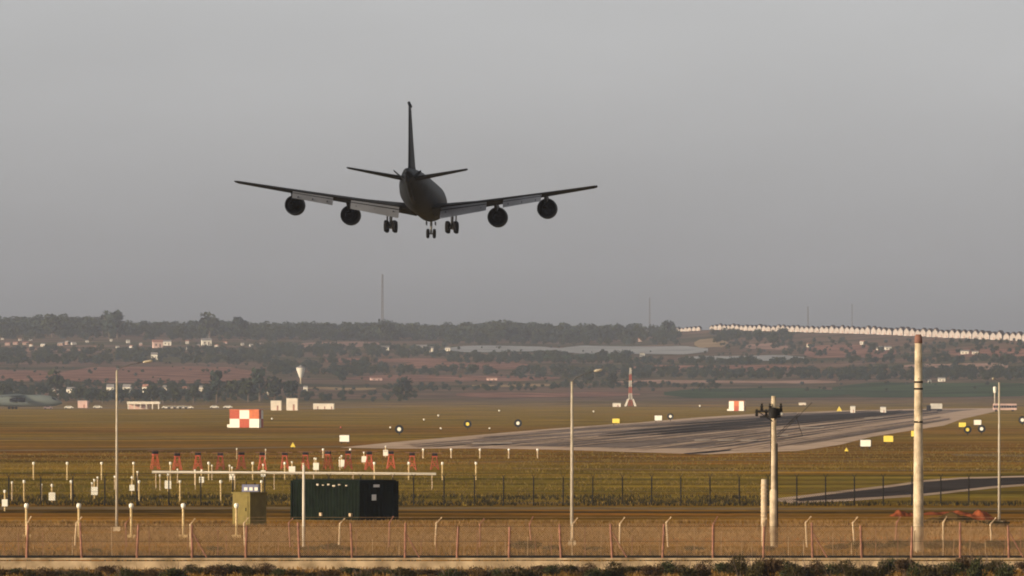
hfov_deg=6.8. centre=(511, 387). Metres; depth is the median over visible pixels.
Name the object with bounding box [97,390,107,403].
tree
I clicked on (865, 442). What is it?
airfield sign
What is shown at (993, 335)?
terrace house
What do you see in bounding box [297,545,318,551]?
shrub
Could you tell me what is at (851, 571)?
shrub
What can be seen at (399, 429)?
marker board
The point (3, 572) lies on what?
shrub
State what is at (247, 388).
tree
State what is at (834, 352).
field
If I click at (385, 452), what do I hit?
approach light
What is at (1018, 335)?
terrace house
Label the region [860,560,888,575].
shrub
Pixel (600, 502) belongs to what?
track
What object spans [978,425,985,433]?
marker board
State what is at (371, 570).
shrub
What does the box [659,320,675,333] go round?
tree
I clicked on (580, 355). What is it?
field
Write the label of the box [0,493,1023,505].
scrub grass
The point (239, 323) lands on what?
tree
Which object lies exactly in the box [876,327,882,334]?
terrace house
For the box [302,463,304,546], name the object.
white post
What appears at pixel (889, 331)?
terrace house
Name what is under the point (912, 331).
terrace house
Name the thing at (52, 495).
approach light
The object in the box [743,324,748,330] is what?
terrace house
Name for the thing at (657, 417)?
airfield sign
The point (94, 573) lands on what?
shrub
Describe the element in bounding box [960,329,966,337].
terrace house
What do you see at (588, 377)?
tree
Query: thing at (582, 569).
shrub
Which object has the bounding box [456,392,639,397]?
field
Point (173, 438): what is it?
track
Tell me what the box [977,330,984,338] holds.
terrace house
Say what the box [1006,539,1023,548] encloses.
shrub
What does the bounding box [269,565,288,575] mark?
shrub
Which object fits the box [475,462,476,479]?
approach light
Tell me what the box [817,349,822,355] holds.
tree
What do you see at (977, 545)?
shrub
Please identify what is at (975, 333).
terrace house
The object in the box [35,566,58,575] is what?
shrub
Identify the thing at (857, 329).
terrace house
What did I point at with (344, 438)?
airfield sign
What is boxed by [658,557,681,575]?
shrub
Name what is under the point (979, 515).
soil heap
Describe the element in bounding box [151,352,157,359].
house
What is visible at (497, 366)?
field
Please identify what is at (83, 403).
hut
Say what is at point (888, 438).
airfield sign
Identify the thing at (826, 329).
terrace house
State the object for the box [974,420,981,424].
airfield sign
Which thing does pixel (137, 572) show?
shrub
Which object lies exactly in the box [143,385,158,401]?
tree
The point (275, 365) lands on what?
hillside scrub
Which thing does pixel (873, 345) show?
tree
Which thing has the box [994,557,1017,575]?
shrub
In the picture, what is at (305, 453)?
antenna stand
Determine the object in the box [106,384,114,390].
house
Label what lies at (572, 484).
street lamp
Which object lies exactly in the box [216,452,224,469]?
antenna stand
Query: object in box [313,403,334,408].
shed
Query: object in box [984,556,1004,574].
shrub
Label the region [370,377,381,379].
house
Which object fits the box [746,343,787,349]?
field
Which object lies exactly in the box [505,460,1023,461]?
track
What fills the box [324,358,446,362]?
field
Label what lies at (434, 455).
antenna stand
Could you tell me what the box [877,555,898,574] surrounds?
shrub
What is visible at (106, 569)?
shrub
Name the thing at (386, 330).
ridge wood
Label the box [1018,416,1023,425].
marker board
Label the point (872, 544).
shrub
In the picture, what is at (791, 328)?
terrace house
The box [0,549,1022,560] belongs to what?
weedy grass
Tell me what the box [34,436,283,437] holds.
track
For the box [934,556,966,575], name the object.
shrub
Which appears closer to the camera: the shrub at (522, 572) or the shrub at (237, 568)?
the shrub at (522, 572)
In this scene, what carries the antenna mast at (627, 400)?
on the ground at (358, 418)
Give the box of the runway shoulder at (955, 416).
[340,408,997,453]
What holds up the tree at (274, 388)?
on the ground at (358, 418)
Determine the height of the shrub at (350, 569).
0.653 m
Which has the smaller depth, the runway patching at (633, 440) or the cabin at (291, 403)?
the runway patching at (633, 440)
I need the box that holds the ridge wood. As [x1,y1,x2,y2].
[0,313,681,341]
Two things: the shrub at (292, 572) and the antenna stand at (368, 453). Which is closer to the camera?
the shrub at (292, 572)
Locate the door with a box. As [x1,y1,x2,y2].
[382,491,391,515]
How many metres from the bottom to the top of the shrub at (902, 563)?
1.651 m
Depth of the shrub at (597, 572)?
542.17 m
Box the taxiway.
[793,477,1023,500]
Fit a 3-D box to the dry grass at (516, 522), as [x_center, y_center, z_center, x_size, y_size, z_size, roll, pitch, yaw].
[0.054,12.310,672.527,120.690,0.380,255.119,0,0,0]
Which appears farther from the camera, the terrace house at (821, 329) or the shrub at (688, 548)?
the terrace house at (821, 329)
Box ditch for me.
[0,511,1023,513]
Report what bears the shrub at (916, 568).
on the ground at (358, 418)
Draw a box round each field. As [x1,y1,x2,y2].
[0,370,54,381]
[26,348,103,351]
[56,366,263,382]
[299,342,379,346]
[308,387,375,389]
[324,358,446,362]
[346,375,559,381]
[402,361,527,369]
[444,345,556,351]
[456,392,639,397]
[472,384,549,386]
[531,354,631,359]
[556,346,707,353]
[618,380,835,382]
[633,365,804,370]
[664,388,847,397]
[693,355,803,360]
[694,338,727,347]
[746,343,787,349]
[804,345,895,357]
[832,382,1023,396]
[904,363,1007,369]
[944,348,1023,356]
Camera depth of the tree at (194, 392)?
5873.84 m
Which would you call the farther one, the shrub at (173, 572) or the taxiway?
the taxiway
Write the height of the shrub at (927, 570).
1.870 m
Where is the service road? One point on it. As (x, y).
(673, 508)
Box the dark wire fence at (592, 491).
[0,473,1023,505]
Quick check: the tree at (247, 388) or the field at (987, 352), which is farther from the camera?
the field at (987, 352)
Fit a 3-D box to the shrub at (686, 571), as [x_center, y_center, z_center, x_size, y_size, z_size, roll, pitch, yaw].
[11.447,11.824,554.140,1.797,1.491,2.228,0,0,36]
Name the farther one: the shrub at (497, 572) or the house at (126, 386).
the house at (126, 386)
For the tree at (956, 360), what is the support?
on the ground at (358, 418)
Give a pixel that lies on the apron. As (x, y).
(164, 408)
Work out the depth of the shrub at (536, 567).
568.60 m
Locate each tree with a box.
[0,384,13,394]
[16,384,27,393]
[37,385,47,394]
[40,314,61,336]
[47,369,64,397]
[72,385,83,398]
[82,388,98,402]
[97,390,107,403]
[100,309,123,338]
[112,388,124,403]
[113,311,121,338]
[133,389,142,401]
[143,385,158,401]
[156,388,168,403]
[170,388,180,403]
[188,384,201,403]
[199,311,218,337]
[202,388,213,403]
[209,370,221,402]
[222,379,238,399]
[231,316,248,337]
[237,377,256,401]
[250,367,265,400]
[263,376,283,399]
[283,380,298,396]
[335,368,347,383]
[379,362,387,368]
[392,386,403,398]
[396,377,413,394]
[464,364,476,375]
[581,369,593,388]
[605,372,619,383]
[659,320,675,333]
[754,332,763,342]
[766,332,779,343]
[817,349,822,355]
[868,342,877,351]
[885,353,892,360]
[952,355,963,365]
[999,355,1008,367]
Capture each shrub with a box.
[0,566,10,575]
[8,566,25,574]
[20,566,45,575]
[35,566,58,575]
[42,568,74,575]
[62,569,86,575]
[77,564,103,575]
[96,563,124,575]
[114,567,133,575]
[126,567,150,575]
[143,567,161,575]
[159,562,188,575]
[180,563,199,574]
[185,564,212,574]
[203,560,236,575]
[206,546,223,550]
[221,564,243,574]
[240,562,258,575]
[252,562,278,575]
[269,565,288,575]
[285,569,305,575]
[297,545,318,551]
[297,570,322,575]
[315,567,344,575]
[317,542,340,550]
[337,565,361,573]
[339,545,359,551]
[350,567,372,575]
[359,566,389,574]
[374,567,395,574]
[388,565,421,575]
[417,568,446,575]
[437,566,462,575]
[459,567,474,575]
[465,565,494,575]
[487,565,512,575]
[499,565,533,575]
[507,539,531,548]
[514,564,544,575]
[520,538,541,550]
[529,563,553,575]
[540,545,562,550]
[542,562,562,575]
[557,561,579,573]
[571,562,597,575]
[582,562,612,575]
[584,546,602,551]
[604,559,629,575]
[624,563,644,573]
[639,560,663,575]
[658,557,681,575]
[674,560,699,575]
[685,546,704,550]
[694,558,714,575]
[712,558,730,573]
[723,552,750,575]
[746,552,767,575]
[754,550,783,575]
[760,545,776,550]
[775,556,797,575]
[783,559,815,575]
[802,558,823,575]
[813,558,842,575]
[825,542,845,549]
[831,558,857,575]
[844,558,876,575]
[848,540,870,549]
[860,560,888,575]
[868,539,892,549]
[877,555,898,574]
[886,538,910,549]
[894,554,915,575]
[905,557,933,575]
[919,557,956,575]
[924,539,948,549]
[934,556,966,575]
[946,539,964,549]
[953,552,977,575]
[962,540,984,549]
[966,552,988,575]
[983,518,999,525]
[984,538,1006,549]
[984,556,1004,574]
[993,518,1010,525]
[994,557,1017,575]
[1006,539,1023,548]
[1013,559,1023,572]
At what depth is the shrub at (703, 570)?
555.69 m
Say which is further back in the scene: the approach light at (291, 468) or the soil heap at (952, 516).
the approach light at (291, 468)
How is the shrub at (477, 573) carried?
on the ground at (358, 418)
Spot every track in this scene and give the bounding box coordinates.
[0,437,335,439]
[0,446,343,450]
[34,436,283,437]
[121,421,223,421]
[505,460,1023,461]
[514,468,1023,470]
[518,502,722,502]
[952,454,1023,456]
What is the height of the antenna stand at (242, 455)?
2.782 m
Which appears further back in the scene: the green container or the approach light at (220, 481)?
the approach light at (220, 481)
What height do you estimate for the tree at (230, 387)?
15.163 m
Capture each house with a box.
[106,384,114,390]
[122,384,131,392]
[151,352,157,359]
[152,340,162,347]
[163,340,171,345]
[201,338,211,345]
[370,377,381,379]
[486,377,497,379]
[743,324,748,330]
[789,325,794,331]
[794,325,799,331]
[819,326,824,332]
[824,326,829,332]
[829,325,835,332]
[834,326,839,332]
[839,325,844,332]
[844,326,849,333]
[849,326,855,333]
[854,327,860,333]
[859,327,864,333]
[865,325,870,333]
[871,326,876,333]
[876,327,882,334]
[881,327,887,334]
[886,328,893,334]
[893,328,898,334]
[898,327,904,334]
[904,327,910,335]
[909,328,915,335]
[920,328,926,335]
[926,328,932,336]
[932,328,938,336]
[937,330,943,336]
[938,377,945,381]
[943,330,949,337]
[949,329,955,337]
[954,329,961,337]
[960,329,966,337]
[960,350,968,353]
[966,330,972,338]
[972,329,978,338]
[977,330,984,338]
[983,331,991,338]
[990,331,996,339]
[996,330,1004,339]
[1003,332,1009,339]
[1009,332,1015,340]
[1015,331,1022,340]
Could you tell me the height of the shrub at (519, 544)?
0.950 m
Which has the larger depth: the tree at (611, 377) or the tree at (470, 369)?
the tree at (470, 369)
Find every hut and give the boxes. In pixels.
[77,400,88,407]
[613,403,620,406]
[850,406,854,412]
[880,407,885,412]
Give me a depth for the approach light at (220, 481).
941.82 m
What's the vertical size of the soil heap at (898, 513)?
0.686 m
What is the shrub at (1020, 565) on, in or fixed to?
on the ground at (358, 418)
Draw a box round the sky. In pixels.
[0,0,1023,333]
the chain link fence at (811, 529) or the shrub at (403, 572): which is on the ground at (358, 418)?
the shrub at (403, 572)
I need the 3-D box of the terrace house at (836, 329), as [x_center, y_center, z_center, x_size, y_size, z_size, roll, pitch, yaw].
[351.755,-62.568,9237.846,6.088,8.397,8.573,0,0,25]
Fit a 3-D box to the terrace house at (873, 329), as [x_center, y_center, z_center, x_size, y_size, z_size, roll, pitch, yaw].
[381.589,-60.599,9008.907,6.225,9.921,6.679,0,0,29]
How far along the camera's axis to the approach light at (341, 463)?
1330.62 m
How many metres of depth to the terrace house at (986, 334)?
8187.21 m
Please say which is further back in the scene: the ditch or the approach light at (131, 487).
the approach light at (131, 487)
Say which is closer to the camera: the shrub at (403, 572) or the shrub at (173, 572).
the shrub at (403, 572)
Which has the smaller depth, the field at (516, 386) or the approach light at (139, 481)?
the approach light at (139, 481)
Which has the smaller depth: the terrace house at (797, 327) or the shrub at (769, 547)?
the shrub at (769, 547)
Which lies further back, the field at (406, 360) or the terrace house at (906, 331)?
the terrace house at (906, 331)
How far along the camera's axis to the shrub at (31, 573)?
555.77 m
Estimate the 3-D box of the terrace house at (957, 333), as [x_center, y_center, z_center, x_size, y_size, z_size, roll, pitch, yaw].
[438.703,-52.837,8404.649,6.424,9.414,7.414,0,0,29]
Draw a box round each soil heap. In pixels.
[889,510,912,516]
[923,510,971,514]
[924,512,984,522]
[964,510,996,519]
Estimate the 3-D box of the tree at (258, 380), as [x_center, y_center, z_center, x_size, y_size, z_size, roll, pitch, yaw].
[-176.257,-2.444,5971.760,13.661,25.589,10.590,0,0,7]
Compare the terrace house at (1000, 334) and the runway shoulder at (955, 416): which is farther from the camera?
the terrace house at (1000, 334)
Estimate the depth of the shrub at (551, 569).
566.61 m
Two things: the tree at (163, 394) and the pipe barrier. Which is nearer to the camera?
the pipe barrier
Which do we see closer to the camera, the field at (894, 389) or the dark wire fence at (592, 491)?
the dark wire fence at (592, 491)
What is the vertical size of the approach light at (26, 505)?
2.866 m
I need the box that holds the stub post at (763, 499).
[761,479,766,542]
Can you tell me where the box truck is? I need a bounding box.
[927,404,941,410]
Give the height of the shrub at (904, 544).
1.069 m
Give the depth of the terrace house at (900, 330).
8810.45 m
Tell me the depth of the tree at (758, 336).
8813.96 m
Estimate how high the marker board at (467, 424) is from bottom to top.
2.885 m
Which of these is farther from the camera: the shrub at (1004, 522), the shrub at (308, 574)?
the shrub at (1004, 522)
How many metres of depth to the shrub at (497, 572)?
557.21 m
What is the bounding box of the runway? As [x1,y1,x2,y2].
[435,409,976,447]
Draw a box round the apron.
[0,407,376,409]
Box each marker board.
[395,425,403,434]
[464,420,471,429]
[514,419,521,426]
[667,413,673,420]
[964,426,971,434]
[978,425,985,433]
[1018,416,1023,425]
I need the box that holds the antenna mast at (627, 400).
[624,368,635,405]
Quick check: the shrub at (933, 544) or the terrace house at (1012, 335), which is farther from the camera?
the terrace house at (1012, 335)
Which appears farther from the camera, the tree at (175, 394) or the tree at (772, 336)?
the tree at (772, 336)
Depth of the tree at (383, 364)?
7470.70 m
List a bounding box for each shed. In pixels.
[127,402,160,408]
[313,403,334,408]
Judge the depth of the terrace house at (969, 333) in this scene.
8318.13 m
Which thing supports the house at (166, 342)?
on the ground at (358, 418)
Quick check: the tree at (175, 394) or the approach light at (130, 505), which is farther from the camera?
the tree at (175, 394)
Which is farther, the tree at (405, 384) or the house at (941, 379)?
the house at (941, 379)
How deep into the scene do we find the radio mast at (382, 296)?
10898.90 m
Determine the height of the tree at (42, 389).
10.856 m
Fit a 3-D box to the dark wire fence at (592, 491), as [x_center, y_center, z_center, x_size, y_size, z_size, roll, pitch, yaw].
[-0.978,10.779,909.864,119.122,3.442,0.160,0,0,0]
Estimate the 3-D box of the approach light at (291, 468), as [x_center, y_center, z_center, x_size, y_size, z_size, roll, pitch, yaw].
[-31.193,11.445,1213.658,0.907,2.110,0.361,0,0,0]
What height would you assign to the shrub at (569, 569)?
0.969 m
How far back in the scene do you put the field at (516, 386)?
6751.58 m
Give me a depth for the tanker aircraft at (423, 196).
944.18 m
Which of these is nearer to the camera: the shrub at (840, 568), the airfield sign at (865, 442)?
the shrub at (840, 568)
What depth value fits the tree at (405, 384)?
6103.40 m
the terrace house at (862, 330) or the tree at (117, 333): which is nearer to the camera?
the terrace house at (862, 330)
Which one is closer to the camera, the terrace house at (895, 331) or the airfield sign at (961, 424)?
the airfield sign at (961, 424)
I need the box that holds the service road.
[0,507,1023,509]
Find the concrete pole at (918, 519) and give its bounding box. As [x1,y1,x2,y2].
[913,334,923,551]
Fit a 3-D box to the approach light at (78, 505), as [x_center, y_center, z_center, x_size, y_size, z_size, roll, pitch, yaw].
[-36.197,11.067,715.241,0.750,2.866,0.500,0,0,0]
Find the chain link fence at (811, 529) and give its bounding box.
[0,522,1023,557]
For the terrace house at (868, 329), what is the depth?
9043.40 m
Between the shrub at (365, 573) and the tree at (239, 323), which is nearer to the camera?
the shrub at (365, 573)
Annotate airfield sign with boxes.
[339,435,349,443]
[612,418,619,424]
[654,415,661,420]
[860,439,871,448]
[883,435,893,443]
[958,422,965,426]
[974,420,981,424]
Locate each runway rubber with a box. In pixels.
[544,412,894,440]
[602,410,937,436]
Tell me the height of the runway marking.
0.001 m
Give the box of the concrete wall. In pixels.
[0,558,1023,568]
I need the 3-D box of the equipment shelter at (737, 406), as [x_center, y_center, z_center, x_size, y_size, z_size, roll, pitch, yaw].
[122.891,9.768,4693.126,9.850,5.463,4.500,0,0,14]
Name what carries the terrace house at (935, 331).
on the ground at (358, 418)
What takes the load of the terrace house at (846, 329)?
on the ground at (358, 418)
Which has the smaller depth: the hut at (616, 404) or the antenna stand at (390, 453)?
the antenna stand at (390, 453)
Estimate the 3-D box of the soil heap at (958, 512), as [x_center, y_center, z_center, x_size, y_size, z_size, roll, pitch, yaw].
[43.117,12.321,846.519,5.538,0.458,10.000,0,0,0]
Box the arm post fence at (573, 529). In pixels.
[0,516,1023,546]
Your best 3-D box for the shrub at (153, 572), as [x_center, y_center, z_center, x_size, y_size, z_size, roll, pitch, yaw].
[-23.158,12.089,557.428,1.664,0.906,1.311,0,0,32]
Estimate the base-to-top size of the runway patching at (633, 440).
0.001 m
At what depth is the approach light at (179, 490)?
941.83 m
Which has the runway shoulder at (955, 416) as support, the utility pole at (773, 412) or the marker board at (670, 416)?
the marker board at (670, 416)
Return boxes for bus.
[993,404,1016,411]
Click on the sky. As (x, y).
(857, 163)
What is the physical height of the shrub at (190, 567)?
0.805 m
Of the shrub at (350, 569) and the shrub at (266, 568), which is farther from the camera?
the shrub at (350, 569)
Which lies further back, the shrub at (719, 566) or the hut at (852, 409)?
the hut at (852, 409)
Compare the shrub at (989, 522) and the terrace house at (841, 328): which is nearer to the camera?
the shrub at (989, 522)
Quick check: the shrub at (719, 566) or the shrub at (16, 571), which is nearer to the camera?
the shrub at (16, 571)
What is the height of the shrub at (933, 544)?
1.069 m
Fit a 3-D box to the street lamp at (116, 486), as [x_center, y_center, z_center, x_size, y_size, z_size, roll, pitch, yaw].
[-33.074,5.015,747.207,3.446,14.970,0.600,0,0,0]
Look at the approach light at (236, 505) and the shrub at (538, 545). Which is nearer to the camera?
the shrub at (538, 545)
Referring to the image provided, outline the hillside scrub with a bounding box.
[0,325,1023,402]
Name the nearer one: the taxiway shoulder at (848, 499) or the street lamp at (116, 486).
the street lamp at (116, 486)
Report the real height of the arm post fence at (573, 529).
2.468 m
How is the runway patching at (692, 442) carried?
on the runway
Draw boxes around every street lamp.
[113,360,152,530]
[568,368,601,544]
[992,378,1002,521]
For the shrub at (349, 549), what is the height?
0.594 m
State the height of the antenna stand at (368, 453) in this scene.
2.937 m
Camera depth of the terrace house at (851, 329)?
9141.30 m
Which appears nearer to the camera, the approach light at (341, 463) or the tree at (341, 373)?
the approach light at (341, 463)
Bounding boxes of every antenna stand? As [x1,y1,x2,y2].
[150,450,159,469]
[172,453,181,469]
[190,452,205,469]
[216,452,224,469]
[236,452,245,469]
[255,452,269,469]
[277,452,291,469]
[301,451,309,468]
[323,451,332,468]
[340,450,355,468]
[362,451,376,469]
[386,451,395,468]
[405,452,419,469]
[430,453,438,469]
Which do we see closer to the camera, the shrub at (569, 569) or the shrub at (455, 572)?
the shrub at (455, 572)
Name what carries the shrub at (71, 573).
on the ground at (358, 418)
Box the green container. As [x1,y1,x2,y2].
[290,479,398,520]
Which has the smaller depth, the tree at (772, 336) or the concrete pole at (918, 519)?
the concrete pole at (918, 519)
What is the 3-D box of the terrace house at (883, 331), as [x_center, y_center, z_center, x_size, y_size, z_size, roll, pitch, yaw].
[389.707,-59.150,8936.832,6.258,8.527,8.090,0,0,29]
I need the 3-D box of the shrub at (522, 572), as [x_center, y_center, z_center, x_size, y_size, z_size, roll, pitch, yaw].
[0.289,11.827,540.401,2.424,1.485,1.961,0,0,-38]
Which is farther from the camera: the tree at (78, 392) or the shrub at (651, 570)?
the tree at (78, 392)
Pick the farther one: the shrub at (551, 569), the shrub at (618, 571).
the shrub at (551, 569)
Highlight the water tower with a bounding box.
[296,365,305,383]
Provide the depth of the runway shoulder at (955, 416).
1996.83 m
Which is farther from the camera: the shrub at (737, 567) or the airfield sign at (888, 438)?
the airfield sign at (888, 438)
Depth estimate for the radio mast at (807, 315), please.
10599.31 m
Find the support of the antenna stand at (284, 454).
on the ground at (358, 418)
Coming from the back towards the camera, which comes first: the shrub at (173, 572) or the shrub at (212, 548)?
the shrub at (212, 548)
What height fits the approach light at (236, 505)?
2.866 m
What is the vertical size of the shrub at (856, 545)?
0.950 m
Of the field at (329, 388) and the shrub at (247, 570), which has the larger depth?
the field at (329, 388)
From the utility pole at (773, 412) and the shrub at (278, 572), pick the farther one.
the utility pole at (773, 412)
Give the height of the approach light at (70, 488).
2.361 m
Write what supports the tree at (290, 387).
on the ground at (358, 418)
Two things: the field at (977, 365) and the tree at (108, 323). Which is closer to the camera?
the field at (977, 365)
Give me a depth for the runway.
2153.01 m
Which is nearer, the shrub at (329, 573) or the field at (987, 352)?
the shrub at (329, 573)
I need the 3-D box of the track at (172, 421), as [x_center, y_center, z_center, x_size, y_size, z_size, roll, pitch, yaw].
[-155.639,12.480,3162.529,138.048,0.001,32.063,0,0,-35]
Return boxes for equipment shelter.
[227,409,263,427]
[727,401,745,410]
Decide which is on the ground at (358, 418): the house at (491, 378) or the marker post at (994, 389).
the house at (491, 378)
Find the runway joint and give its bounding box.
[684,449,730,453]
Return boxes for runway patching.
[401,411,946,450]
[414,409,948,448]
[582,431,739,443]
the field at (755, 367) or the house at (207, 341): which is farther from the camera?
the house at (207, 341)
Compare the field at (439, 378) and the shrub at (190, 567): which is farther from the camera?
the field at (439, 378)
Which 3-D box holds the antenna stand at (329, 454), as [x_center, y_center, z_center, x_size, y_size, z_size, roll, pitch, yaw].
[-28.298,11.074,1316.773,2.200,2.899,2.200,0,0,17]
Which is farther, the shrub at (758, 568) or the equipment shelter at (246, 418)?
the equipment shelter at (246, 418)
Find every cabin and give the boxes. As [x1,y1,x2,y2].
[270,400,281,409]
[286,398,297,409]
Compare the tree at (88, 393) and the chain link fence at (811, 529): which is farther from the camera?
the tree at (88, 393)
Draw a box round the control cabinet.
[231,482,267,525]
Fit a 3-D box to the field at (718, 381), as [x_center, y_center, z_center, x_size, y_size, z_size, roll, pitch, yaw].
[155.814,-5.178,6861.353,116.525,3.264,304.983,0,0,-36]
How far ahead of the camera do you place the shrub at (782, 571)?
551.32 m
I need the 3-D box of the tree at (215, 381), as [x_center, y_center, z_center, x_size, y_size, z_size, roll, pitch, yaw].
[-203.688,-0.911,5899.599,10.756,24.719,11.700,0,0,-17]
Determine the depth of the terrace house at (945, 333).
8483.94 m
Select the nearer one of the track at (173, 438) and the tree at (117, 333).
the track at (173, 438)
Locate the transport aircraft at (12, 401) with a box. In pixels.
[0,394,61,408]
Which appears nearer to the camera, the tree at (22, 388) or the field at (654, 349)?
the tree at (22, 388)
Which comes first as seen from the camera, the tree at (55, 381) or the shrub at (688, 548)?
the shrub at (688, 548)
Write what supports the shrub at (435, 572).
on the ground at (358, 418)
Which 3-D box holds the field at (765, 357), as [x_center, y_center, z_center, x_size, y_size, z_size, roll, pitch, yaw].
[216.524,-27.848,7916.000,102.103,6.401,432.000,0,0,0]
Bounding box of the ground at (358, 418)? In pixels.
[0,330,1023,575]
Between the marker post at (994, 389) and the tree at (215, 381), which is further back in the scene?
the tree at (215, 381)
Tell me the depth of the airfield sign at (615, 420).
2860.89 m
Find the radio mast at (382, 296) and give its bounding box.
[381,274,383,320]
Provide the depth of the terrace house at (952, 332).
8441.34 m
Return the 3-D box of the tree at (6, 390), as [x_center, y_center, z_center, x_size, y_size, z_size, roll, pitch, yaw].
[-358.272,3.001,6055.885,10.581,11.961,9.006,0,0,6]
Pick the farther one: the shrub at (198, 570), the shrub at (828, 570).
the shrub at (198, 570)
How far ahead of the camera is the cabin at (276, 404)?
4775.09 m
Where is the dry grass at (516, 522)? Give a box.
[0,518,1023,575]
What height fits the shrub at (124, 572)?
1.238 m
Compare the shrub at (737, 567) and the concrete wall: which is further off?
the concrete wall
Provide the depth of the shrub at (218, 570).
552.48 m
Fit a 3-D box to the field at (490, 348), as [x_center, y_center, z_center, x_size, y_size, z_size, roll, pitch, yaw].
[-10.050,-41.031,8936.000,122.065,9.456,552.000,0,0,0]
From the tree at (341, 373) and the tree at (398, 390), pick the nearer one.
the tree at (398, 390)
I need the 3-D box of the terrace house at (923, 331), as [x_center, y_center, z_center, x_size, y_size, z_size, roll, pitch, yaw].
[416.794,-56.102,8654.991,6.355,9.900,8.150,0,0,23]
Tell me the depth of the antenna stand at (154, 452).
1310.82 m
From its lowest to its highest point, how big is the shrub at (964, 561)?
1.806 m
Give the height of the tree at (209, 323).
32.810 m
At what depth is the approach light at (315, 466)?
1275.41 m
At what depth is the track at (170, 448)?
1765.79 m
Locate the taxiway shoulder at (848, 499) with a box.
[769,476,1023,502]
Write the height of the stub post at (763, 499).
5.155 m
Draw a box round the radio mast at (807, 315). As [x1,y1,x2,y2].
[807,306,808,325]
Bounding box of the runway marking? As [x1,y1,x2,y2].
[472,442,511,443]
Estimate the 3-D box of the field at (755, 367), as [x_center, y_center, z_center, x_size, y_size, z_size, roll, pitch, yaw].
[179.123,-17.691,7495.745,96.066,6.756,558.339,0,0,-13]
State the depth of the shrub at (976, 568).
542.84 m
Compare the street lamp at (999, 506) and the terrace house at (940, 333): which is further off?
the terrace house at (940, 333)
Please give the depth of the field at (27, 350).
8575.41 m
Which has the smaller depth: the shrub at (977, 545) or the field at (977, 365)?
the shrub at (977, 545)
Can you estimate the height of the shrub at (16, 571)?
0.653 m
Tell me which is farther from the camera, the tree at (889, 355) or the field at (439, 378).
the tree at (889, 355)
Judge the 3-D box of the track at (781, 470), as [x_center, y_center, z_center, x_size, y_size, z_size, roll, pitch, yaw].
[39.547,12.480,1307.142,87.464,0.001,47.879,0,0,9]
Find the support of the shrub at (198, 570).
on the ground at (358, 418)
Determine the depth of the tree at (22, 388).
6090.65 m
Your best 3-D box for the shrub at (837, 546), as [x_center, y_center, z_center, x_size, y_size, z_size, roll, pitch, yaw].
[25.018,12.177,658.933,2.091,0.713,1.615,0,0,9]
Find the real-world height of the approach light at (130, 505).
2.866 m
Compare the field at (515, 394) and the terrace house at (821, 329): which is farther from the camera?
the terrace house at (821, 329)
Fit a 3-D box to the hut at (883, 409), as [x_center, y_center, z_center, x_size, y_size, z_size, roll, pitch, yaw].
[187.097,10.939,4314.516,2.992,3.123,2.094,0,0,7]
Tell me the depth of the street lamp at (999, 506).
777.53 m
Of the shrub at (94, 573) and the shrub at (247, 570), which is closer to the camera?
the shrub at (94, 573)
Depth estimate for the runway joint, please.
1674.28 m
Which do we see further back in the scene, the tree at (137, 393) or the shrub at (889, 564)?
the tree at (137, 393)
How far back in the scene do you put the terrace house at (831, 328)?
9265.98 m
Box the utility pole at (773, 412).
[755,396,802,546]
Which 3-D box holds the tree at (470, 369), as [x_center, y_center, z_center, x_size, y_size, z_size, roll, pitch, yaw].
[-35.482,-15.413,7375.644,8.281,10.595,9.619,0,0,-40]
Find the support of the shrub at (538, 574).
on the ground at (358, 418)
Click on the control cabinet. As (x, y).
(250, 499)
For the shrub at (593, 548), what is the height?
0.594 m
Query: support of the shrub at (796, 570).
on the ground at (358, 418)
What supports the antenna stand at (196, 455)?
on the ground at (358, 418)
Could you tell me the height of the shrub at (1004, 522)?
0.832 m
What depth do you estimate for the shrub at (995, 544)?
661.61 m
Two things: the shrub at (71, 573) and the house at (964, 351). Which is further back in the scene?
the house at (964, 351)
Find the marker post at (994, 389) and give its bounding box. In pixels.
[993,386,996,403]
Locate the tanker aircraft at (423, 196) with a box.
[234,101,597,237]
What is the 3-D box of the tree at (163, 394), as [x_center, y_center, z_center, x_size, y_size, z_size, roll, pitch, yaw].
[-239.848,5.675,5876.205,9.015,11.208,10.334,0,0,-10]
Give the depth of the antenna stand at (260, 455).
1302.79 m
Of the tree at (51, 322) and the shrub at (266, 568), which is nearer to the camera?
the shrub at (266, 568)
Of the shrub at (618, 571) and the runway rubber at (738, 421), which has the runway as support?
the runway rubber at (738, 421)
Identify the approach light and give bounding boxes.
[2,490,7,510]
[11,481,12,500]
[23,480,24,501]
[24,503,30,537]
[49,484,54,501]
[66,462,67,479]
[70,480,71,499]
[74,503,80,537]
[91,479,97,498]
[128,503,134,537]
[130,476,133,493]
[138,480,140,500]
[165,474,170,489]
[179,480,180,501]
[179,503,185,536]
[219,480,221,500]
[232,503,240,537]
[289,461,294,475]
[313,458,318,471]
[339,455,343,467]
[383,446,387,456]
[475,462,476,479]
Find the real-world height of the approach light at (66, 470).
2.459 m
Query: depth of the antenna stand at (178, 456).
1303.45 m
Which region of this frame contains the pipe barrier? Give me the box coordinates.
[152,471,435,489]
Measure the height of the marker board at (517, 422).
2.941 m

